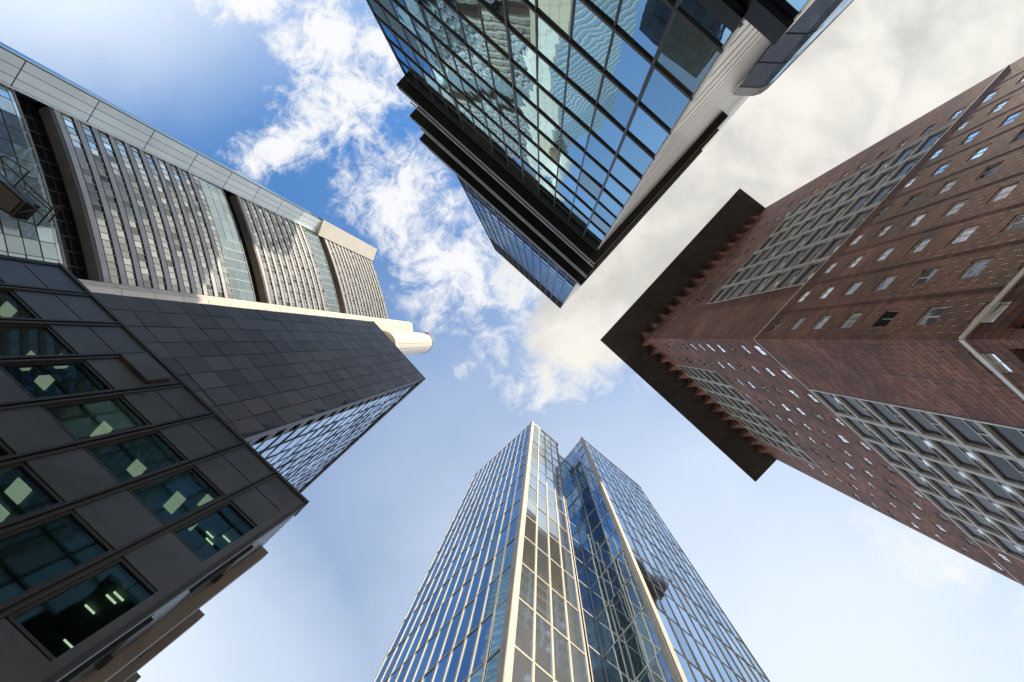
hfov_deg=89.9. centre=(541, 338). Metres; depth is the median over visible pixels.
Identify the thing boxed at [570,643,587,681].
window
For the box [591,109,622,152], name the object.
window
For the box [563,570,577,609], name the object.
window
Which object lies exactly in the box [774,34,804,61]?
window
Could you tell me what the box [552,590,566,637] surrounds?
window
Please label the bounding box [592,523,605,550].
window
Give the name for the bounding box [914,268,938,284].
window
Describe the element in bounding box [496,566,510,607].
window
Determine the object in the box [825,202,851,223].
window
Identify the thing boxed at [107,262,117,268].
window
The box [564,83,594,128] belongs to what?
window
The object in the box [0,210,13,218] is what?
window
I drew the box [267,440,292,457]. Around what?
window
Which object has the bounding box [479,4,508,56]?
window
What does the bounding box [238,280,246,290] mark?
window
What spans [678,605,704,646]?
window
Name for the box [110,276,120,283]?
window
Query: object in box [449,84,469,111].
window
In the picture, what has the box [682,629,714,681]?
window
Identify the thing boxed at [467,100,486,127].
window
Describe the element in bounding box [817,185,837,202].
window
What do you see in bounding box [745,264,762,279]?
window
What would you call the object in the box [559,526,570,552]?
window
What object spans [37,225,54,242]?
window
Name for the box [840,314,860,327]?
window
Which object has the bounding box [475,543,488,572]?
window
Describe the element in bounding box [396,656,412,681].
window
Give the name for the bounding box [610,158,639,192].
window
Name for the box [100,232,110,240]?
window
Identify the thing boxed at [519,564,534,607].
window
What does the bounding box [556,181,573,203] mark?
window
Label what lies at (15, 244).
window
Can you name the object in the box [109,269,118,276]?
window
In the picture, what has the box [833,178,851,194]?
window
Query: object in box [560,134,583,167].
window
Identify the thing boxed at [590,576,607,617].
window
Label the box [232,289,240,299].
window
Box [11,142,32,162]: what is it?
window
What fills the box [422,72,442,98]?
window
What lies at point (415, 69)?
window
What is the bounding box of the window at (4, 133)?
[0,123,10,139]
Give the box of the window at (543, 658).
[535,614,551,675]
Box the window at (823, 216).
[809,210,833,229]
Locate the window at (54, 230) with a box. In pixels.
[52,228,58,243]
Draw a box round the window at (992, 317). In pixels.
[982,303,1009,322]
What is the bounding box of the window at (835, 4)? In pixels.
[808,0,842,31]
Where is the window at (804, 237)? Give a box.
[789,233,810,251]
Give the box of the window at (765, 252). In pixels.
[752,249,768,264]
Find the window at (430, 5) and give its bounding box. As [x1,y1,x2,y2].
[419,0,440,20]
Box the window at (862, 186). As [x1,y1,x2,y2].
[846,178,874,200]
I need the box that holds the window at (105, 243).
[102,240,112,247]
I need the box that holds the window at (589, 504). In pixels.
[557,442,652,681]
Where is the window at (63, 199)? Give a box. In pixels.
[58,193,69,208]
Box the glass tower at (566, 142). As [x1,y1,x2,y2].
[366,0,814,308]
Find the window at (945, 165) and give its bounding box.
[932,162,950,175]
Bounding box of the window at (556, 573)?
[550,559,563,597]
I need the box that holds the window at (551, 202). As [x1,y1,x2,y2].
[539,188,553,206]
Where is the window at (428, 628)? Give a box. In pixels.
[417,608,438,649]
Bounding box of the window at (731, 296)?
[726,283,745,299]
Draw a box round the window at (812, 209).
[799,206,816,221]
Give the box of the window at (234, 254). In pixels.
[230,250,238,260]
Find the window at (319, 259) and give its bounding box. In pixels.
[0,111,339,312]
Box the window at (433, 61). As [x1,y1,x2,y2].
[422,45,444,76]
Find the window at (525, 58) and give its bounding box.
[509,31,535,80]
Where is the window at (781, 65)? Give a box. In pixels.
[761,61,788,85]
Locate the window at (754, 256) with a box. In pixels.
[742,253,758,267]
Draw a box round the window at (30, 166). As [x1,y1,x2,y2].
[18,159,37,178]
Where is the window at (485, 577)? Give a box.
[478,559,492,593]
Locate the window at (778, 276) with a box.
[762,273,785,291]
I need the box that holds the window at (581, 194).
[576,186,595,209]
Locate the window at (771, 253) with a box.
[763,244,781,260]
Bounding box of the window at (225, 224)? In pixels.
[221,220,230,230]
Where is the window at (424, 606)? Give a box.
[410,598,429,632]
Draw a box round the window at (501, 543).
[496,526,507,553]
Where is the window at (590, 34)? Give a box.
[571,0,611,68]
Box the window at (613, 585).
[603,561,621,601]
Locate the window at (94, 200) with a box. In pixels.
[90,196,100,204]
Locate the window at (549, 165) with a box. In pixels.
[539,151,556,176]
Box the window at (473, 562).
[464,553,478,582]
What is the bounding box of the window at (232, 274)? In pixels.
[227,268,236,278]
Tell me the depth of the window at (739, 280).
83.28 m
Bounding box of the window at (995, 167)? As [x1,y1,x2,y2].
[979,162,1002,178]
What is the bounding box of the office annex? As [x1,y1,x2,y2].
[733,0,853,95]
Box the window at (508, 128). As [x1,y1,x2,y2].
[500,115,518,143]
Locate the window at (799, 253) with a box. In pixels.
[783,248,809,268]
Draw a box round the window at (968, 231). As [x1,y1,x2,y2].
[950,227,977,243]
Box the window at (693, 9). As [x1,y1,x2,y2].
[395,0,750,99]
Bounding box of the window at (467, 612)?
[454,600,473,645]
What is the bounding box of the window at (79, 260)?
[64,196,339,308]
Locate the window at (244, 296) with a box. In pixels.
[240,290,248,300]
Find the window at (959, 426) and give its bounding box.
[936,414,1005,451]
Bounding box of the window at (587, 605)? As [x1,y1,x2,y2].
[578,581,594,617]
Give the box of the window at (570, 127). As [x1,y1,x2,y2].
[562,111,588,150]
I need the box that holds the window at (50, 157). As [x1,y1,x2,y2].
[44,150,56,164]
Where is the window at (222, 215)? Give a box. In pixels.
[218,210,227,221]
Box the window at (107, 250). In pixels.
[104,247,113,254]
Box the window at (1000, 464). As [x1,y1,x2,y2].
[977,451,1023,483]
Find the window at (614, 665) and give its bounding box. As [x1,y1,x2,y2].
[604,641,627,681]
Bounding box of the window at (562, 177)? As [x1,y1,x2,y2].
[557,168,576,193]
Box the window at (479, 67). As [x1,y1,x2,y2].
[468,49,493,89]
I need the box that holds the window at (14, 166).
[0,152,20,172]
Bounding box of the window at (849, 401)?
[839,396,881,421]
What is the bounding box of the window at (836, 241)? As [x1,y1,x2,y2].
[818,234,849,258]
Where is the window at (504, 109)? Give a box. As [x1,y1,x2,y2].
[496,95,516,127]
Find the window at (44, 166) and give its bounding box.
[39,161,50,175]
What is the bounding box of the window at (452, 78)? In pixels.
[441,62,463,93]
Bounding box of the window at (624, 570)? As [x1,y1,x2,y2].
[615,551,631,585]
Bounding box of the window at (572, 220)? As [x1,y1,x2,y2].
[569,216,584,233]
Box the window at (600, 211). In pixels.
[594,203,614,226]
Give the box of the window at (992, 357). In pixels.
[984,354,1012,371]
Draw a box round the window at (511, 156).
[506,148,521,169]
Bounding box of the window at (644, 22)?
[616,0,671,59]
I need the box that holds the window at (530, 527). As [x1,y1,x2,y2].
[524,516,535,543]
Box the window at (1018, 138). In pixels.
[1013,131,1023,141]
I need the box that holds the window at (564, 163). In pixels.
[559,153,579,181]
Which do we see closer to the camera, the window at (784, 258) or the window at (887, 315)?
the window at (887, 315)
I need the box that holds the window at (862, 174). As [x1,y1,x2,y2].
[848,166,874,187]
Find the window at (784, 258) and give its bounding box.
[769,254,792,272]
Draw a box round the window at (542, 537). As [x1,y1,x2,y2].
[537,526,547,554]
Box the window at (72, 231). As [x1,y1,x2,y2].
[66,223,77,237]
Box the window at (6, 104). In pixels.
[0,96,16,114]
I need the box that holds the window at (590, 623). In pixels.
[583,610,601,654]
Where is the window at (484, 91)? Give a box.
[475,76,497,109]
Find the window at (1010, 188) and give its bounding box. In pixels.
[991,183,1018,201]
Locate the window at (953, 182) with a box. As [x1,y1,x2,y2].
[938,180,957,193]
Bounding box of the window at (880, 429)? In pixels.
[869,423,911,449]
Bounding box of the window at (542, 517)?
[538,508,547,532]
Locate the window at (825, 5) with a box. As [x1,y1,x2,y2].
[798,0,834,32]
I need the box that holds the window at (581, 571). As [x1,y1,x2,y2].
[575,558,588,587]
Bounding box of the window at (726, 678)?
[709,652,730,681]
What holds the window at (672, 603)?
in the mullioned tower at (549, 563)
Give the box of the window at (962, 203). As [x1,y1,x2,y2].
[943,201,966,216]
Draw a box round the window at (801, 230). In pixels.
[793,219,813,236]
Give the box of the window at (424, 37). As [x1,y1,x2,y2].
[411,18,436,54]
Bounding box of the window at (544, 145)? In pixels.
[539,134,558,163]
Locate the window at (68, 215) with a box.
[62,208,74,223]
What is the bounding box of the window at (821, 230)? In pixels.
[805,225,830,245]
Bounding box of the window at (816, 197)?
[803,195,820,209]
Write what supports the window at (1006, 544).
in the office tower at (852, 327)
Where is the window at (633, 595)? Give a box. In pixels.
[624,576,644,617]
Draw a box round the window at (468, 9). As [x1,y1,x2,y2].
[456,0,482,33]
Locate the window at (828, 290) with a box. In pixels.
[652,79,1023,572]
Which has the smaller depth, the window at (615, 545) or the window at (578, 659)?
the window at (578, 659)
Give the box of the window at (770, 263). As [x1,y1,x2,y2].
[756,259,777,276]
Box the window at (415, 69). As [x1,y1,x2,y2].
[406,57,425,82]
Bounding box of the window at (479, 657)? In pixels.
[471,613,492,672]
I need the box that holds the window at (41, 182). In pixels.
[39,180,46,195]
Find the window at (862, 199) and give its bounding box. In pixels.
[844,192,874,215]
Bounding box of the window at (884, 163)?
[868,154,896,177]
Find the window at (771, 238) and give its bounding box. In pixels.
[758,237,772,250]
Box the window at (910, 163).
[890,155,923,180]
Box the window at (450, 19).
[436,0,464,41]
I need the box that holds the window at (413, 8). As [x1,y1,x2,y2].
[404,0,426,28]
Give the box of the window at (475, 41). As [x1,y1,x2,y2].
[460,17,488,63]
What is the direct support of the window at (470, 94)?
in the glass tower at (566, 142)
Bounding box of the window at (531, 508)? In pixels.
[526,498,536,522]
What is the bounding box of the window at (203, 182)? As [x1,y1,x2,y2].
[198,177,208,188]
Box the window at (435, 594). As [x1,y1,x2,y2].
[422,587,440,621]
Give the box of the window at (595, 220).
[590,214,609,234]
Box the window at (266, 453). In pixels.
[262,447,276,457]
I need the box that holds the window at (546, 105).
[538,88,562,128]
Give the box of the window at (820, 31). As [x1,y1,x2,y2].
[790,31,820,63]
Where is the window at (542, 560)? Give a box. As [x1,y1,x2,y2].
[537,548,548,584]
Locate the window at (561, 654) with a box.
[553,629,570,681]
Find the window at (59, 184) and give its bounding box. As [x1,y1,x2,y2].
[54,179,65,193]
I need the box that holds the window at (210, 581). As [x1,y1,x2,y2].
[162,574,218,618]
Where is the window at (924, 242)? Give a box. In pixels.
[910,238,931,252]
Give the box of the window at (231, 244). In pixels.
[227,240,236,250]
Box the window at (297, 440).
[282,436,303,451]
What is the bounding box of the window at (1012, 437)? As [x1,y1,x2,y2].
[986,424,1023,455]
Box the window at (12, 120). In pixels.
[1,109,21,130]
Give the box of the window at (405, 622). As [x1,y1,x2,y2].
[389,615,410,651]
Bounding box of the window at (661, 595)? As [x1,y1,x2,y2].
[654,585,677,623]
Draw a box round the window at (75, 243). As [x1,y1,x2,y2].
[70,238,81,252]
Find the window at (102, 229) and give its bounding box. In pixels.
[98,225,108,233]
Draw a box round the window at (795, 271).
[776,267,804,288]
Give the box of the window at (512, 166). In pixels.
[508,160,522,179]
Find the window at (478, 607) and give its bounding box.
[468,587,486,633]
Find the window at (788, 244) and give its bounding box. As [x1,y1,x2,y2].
[775,238,797,256]
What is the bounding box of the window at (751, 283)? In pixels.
[738,280,757,296]
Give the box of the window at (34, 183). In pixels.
[23,175,42,194]
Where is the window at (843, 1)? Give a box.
[817,0,845,29]
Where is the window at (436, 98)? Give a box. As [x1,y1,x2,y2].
[430,90,447,112]
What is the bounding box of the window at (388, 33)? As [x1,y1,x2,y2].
[378,20,400,49]
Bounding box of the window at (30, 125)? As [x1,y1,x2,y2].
[24,116,35,131]
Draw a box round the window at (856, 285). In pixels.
[844,282,862,294]
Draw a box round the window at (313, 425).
[298,420,321,436]
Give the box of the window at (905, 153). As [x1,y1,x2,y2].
[890,142,920,166]
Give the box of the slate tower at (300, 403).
[92,292,425,492]
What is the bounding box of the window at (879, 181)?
[868,166,898,190]
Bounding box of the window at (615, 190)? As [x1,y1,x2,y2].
[604,176,629,205]
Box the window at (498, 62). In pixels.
[486,41,511,84]
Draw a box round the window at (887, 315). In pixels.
[873,312,898,326]
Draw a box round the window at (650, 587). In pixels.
[642,575,663,611]
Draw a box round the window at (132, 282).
[61,112,387,318]
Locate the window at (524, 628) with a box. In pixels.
[515,599,533,658]
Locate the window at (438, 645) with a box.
[426,622,449,671]
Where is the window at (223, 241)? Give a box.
[219,237,228,248]
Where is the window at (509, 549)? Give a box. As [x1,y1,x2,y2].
[502,539,514,570]
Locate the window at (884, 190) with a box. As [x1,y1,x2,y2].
[866,181,898,206]
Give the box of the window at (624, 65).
[605,32,650,99]
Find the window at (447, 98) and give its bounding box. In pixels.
[439,87,456,110]
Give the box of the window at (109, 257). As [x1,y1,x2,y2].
[106,254,115,261]
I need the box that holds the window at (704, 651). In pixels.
[696,641,722,681]
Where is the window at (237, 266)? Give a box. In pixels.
[232,259,241,270]
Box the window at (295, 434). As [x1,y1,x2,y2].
[285,425,308,441]
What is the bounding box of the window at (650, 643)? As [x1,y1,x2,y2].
[635,608,660,662]
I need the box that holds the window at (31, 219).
[21,215,34,222]
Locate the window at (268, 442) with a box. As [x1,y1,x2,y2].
[256,436,278,452]
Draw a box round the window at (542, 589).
[536,577,549,622]
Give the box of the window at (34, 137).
[29,131,40,145]
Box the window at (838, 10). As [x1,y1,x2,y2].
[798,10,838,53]
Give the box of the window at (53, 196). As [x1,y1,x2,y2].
[49,191,58,205]
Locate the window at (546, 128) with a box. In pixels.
[538,112,559,147]
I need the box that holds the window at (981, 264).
[960,260,991,277]
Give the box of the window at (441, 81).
[431,68,451,95]
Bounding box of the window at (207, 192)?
[202,187,212,198]
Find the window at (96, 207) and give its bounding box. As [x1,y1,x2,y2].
[93,204,103,212]
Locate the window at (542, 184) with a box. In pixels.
[539,177,554,198]
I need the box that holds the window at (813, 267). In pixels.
[792,262,823,285]
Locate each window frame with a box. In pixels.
[0,281,255,561]
[0,441,156,661]
[652,77,1023,578]
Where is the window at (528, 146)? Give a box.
[520,133,537,160]
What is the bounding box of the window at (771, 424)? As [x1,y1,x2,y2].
[764,419,778,430]
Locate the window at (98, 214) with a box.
[95,211,105,219]
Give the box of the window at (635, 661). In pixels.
[619,622,646,681]
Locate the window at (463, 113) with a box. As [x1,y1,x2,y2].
[456,102,473,126]
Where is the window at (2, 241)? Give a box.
[0,233,6,250]
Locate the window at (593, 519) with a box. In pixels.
[588,508,600,531]
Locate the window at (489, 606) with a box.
[482,577,498,620]
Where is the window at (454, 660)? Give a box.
[444,640,463,681]
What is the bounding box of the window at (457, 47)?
[445,29,471,68]
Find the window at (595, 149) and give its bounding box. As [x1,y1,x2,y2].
[586,134,613,171]
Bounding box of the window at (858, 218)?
[842,208,873,232]
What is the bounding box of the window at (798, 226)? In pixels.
[782,224,801,240]
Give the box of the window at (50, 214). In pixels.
[49,213,54,227]
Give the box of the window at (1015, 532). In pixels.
[997,521,1023,542]
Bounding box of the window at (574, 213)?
[571,208,587,226]
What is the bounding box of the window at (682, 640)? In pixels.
[669,619,698,667]
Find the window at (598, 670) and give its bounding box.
[588,646,606,681]
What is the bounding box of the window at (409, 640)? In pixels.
[393,629,416,671]
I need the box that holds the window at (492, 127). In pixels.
[485,116,503,142]
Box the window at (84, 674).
[72,657,105,681]
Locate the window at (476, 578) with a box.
[466,568,481,604]
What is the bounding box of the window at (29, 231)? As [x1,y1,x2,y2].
[19,221,38,239]
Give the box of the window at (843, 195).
[829,188,853,208]
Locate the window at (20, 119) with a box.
[18,117,26,132]
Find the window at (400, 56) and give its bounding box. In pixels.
[390,43,410,69]
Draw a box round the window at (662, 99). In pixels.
[639,68,688,129]
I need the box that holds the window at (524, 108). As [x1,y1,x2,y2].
[515,92,536,127]
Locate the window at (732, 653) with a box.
[725,645,751,681]
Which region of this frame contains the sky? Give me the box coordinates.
[0,0,1023,681]
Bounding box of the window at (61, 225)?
[57,221,67,235]
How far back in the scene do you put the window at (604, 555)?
45.24 m
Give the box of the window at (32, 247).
[23,238,42,256]
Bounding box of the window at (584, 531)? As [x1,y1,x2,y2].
[579,519,590,544]
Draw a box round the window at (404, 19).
[390,0,417,37]
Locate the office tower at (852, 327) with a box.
[600,57,1023,585]
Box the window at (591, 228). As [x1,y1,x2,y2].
[587,223,603,241]
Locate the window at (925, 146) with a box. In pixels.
[914,127,949,154]
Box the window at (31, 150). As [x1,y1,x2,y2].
[29,148,37,164]
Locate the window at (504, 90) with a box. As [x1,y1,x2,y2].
[492,71,514,107]
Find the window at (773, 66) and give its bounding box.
[754,63,778,86]
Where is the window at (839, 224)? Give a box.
[822,217,850,239]
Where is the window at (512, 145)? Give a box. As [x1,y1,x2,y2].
[503,133,519,156]
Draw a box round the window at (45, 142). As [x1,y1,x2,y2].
[39,135,51,149]
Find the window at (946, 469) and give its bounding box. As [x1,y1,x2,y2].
[932,461,983,492]
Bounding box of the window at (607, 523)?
[602,513,614,537]
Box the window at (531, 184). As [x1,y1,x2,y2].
[524,174,537,193]
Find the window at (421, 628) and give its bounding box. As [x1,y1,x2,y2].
[405,619,427,660]
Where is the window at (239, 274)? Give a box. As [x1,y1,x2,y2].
[235,270,243,280]
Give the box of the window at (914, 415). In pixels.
[898,407,955,439]
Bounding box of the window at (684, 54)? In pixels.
[656,14,718,94]
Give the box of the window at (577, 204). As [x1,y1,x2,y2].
[573,197,591,218]
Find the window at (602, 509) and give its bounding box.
[596,499,607,519]
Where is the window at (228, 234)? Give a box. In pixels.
[224,230,233,240]
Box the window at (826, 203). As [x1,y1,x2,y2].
[813,197,835,215]
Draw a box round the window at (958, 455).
[934,440,992,473]
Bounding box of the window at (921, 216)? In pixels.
[907,213,926,227]
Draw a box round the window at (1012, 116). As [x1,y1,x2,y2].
[1000,110,1022,126]
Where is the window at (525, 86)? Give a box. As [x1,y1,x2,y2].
[512,64,536,107]
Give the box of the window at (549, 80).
[538,57,564,105]
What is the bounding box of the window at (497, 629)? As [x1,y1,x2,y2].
[488,600,506,656]
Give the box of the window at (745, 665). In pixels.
[737,655,757,681]
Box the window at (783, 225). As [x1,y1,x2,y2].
[775,219,789,232]
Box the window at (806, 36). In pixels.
[782,32,813,61]
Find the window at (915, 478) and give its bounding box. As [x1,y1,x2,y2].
[900,468,939,493]
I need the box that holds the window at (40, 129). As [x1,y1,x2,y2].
[33,120,46,135]
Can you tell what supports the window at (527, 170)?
in the glass tower at (566, 142)
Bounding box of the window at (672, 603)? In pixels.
[666,595,690,634]
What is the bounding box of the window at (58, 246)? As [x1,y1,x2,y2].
[56,244,62,260]
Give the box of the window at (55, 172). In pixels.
[49,164,61,179]
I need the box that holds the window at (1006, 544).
[989,533,1023,557]
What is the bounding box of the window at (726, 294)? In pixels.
[719,286,734,300]
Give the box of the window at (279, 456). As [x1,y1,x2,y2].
[270,450,288,463]
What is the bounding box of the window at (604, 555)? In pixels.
[597,540,612,573]
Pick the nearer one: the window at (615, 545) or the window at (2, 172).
the window at (615, 545)
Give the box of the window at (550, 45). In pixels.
[537,16,568,76]
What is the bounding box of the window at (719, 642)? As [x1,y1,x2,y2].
[713,635,743,678]
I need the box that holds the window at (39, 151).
[35,146,45,160]
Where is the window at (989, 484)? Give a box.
[970,473,1023,505]
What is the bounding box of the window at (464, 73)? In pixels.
[453,56,477,91]
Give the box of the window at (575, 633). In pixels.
[566,602,583,651]
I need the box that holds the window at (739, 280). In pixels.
[735,267,753,282]
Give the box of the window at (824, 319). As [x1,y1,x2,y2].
[813,317,829,328]
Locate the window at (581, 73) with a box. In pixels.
[567,46,601,102]
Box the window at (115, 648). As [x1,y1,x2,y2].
[70,648,115,681]
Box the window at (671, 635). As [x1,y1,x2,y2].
[656,608,683,655]
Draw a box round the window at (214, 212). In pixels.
[209,207,219,218]
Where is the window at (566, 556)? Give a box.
[561,546,573,577]
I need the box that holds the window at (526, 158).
[521,149,537,173]
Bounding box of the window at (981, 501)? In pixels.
[965,491,1018,524]
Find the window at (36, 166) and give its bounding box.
[34,164,41,179]
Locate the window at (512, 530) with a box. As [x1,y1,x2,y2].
[507,517,517,542]
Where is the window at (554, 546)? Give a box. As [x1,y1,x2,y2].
[549,536,560,565]
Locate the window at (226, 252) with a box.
[222,247,231,258]
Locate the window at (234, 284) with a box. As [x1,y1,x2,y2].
[230,278,238,288]
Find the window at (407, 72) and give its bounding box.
[400,63,417,84]
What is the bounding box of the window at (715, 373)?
[713,372,729,384]
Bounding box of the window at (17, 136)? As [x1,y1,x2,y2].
[7,126,27,146]
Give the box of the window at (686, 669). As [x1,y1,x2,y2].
[674,650,695,681]
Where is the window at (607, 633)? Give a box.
[596,604,616,655]
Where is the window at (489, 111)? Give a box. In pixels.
[480,97,500,127]
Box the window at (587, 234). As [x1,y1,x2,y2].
[584,230,599,246]
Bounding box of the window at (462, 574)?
[453,562,468,592]
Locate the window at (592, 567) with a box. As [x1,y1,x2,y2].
[586,553,600,587]
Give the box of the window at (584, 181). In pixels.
[578,171,600,199]
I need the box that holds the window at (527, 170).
[523,163,537,183]
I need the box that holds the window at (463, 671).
[456,628,477,681]
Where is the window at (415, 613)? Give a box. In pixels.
[400,606,420,641]
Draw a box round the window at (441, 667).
[433,653,449,681]
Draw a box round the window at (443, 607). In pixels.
[430,598,449,637]
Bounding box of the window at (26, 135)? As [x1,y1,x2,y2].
[24,133,31,147]
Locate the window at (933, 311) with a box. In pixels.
[917,308,946,324]
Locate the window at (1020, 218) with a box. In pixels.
[1003,215,1023,231]
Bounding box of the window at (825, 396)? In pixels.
[816,391,852,414]
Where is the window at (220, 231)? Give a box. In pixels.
[216,227,225,238]
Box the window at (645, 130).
[627,107,667,155]
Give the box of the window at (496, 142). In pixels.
[489,132,505,154]
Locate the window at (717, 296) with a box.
[710,288,725,302]
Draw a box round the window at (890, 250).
[876,248,893,260]
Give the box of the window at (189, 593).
[173,571,221,607]
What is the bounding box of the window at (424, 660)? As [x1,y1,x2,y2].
[413,634,436,681]
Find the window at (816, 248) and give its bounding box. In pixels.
[800,242,827,263]
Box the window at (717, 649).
[702,626,729,667]
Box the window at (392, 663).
[381,639,405,681]
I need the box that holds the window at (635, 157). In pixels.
[618,136,651,176]
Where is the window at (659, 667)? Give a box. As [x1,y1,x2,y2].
[649,649,673,681]
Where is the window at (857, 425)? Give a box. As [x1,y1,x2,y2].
[845,417,882,441]
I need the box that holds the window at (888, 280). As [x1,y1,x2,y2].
[875,276,896,290]
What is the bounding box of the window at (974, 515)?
[960,506,1005,535]
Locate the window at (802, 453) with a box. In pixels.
[798,450,813,462]
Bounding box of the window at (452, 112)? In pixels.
[446,104,462,125]
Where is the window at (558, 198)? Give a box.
[555,193,571,212]
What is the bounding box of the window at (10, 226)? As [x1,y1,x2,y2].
[0,216,20,236]
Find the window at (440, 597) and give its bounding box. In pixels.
[432,580,449,611]
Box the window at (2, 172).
[0,168,5,176]
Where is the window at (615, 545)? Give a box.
[607,530,622,558]
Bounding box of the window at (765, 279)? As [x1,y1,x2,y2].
[749,275,772,294]
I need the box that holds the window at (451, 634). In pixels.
[440,611,461,658]
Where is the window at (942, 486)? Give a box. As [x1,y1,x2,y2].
[929,478,975,507]
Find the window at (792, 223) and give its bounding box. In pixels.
[786,211,805,227]
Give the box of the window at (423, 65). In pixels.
[413,51,435,81]
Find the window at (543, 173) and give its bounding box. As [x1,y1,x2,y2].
[539,165,555,187]
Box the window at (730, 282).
[726,271,741,285]
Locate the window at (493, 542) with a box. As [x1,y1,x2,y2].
[486,534,498,562]
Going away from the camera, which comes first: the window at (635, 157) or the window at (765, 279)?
the window at (635, 157)
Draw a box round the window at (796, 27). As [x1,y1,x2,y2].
[787,0,824,31]
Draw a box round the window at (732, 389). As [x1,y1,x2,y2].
[729,387,744,399]
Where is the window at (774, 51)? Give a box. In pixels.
[759,34,795,61]
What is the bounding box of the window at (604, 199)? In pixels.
[599,191,621,217]
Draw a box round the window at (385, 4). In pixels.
[378,0,397,20]
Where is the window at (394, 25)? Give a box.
[383,10,408,44]
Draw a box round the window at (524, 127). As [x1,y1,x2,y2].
[518,115,537,145]
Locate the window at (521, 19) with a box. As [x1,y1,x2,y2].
[506,0,535,49]
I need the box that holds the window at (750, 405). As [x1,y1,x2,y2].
[747,403,764,416]
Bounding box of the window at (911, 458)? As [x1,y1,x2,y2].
[899,451,943,478]
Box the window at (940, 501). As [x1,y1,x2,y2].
[927,493,967,519]
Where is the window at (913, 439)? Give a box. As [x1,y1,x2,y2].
[898,431,948,460]
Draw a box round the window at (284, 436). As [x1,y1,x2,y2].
[268,430,294,448]
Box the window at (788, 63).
[769,56,795,83]
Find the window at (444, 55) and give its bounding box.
[432,37,457,73]
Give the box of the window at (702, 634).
[690,616,717,657]
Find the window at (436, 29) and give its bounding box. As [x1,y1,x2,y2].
[421,7,449,49]
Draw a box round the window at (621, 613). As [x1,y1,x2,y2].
[609,587,632,636]
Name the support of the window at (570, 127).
in the glass tower at (566, 142)
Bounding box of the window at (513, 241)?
[459,177,575,307]
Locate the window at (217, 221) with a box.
[212,216,222,228]
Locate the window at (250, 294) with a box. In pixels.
[247,291,254,301]
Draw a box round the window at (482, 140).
[477,132,492,152]
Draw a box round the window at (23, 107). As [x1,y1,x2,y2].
[19,102,29,116]
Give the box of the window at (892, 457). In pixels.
[872,442,909,466]
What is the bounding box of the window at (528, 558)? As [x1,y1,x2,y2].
[522,537,534,572]
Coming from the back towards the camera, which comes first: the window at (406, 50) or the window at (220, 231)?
the window at (220, 231)
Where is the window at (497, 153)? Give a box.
[493,146,508,167]
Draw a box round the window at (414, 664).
[404,645,424,681]
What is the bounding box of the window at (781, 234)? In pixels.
[770,231,785,245]
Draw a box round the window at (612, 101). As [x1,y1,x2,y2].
[597,76,634,129]
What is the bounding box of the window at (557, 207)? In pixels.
[554,202,569,220]
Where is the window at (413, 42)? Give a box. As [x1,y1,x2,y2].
[402,27,426,60]
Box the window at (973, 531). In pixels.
[955,518,997,546]
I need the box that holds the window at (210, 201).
[205,196,215,208]
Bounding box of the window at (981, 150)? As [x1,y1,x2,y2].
[970,146,988,159]
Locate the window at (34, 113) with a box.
[28,106,40,121]
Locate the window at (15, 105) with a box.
[12,101,20,116]
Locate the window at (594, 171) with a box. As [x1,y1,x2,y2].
[582,155,606,186]
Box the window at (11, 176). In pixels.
[5,169,25,188]
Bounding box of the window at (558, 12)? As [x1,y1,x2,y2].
[537,0,572,37]
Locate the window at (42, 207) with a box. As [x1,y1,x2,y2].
[28,192,46,210]
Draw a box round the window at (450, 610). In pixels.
[441,588,460,627]
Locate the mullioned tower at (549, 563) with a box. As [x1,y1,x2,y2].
[373,421,769,681]
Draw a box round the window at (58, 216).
[53,206,63,220]
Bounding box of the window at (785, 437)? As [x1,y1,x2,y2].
[780,434,797,447]
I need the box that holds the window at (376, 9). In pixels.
[368,0,390,28]
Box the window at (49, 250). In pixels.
[40,241,58,259]
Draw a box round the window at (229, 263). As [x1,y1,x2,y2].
[225,258,233,268]
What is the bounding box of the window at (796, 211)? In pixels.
[789,201,806,216]
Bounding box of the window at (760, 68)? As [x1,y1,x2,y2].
[740,63,771,85]
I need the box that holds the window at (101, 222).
[97,218,106,225]
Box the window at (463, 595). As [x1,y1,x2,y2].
[453,578,471,616]
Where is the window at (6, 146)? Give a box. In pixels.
[0,138,15,156]
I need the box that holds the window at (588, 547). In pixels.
[582,535,594,564]
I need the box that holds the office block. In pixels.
[0,254,308,681]
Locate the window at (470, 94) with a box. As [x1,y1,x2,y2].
[461,80,481,110]
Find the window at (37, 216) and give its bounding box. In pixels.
[34,210,50,226]
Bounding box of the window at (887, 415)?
[866,401,914,429]
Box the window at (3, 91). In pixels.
[0,83,10,99]
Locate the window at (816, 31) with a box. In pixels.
[791,26,822,58]
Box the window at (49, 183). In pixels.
[44,176,54,190]
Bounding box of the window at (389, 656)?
[375,649,394,681]
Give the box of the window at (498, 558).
[490,548,503,581]
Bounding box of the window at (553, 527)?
[549,517,558,541]
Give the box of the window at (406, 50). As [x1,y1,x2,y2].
[395,35,417,64]
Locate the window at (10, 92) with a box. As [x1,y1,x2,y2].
[7,86,15,101]
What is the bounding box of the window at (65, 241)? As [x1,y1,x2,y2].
[60,236,70,250]
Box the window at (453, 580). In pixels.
[443,570,459,601]
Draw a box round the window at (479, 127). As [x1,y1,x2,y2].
[472,117,489,140]
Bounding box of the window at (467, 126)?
[462,119,477,138]
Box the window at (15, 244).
[5,235,25,253]

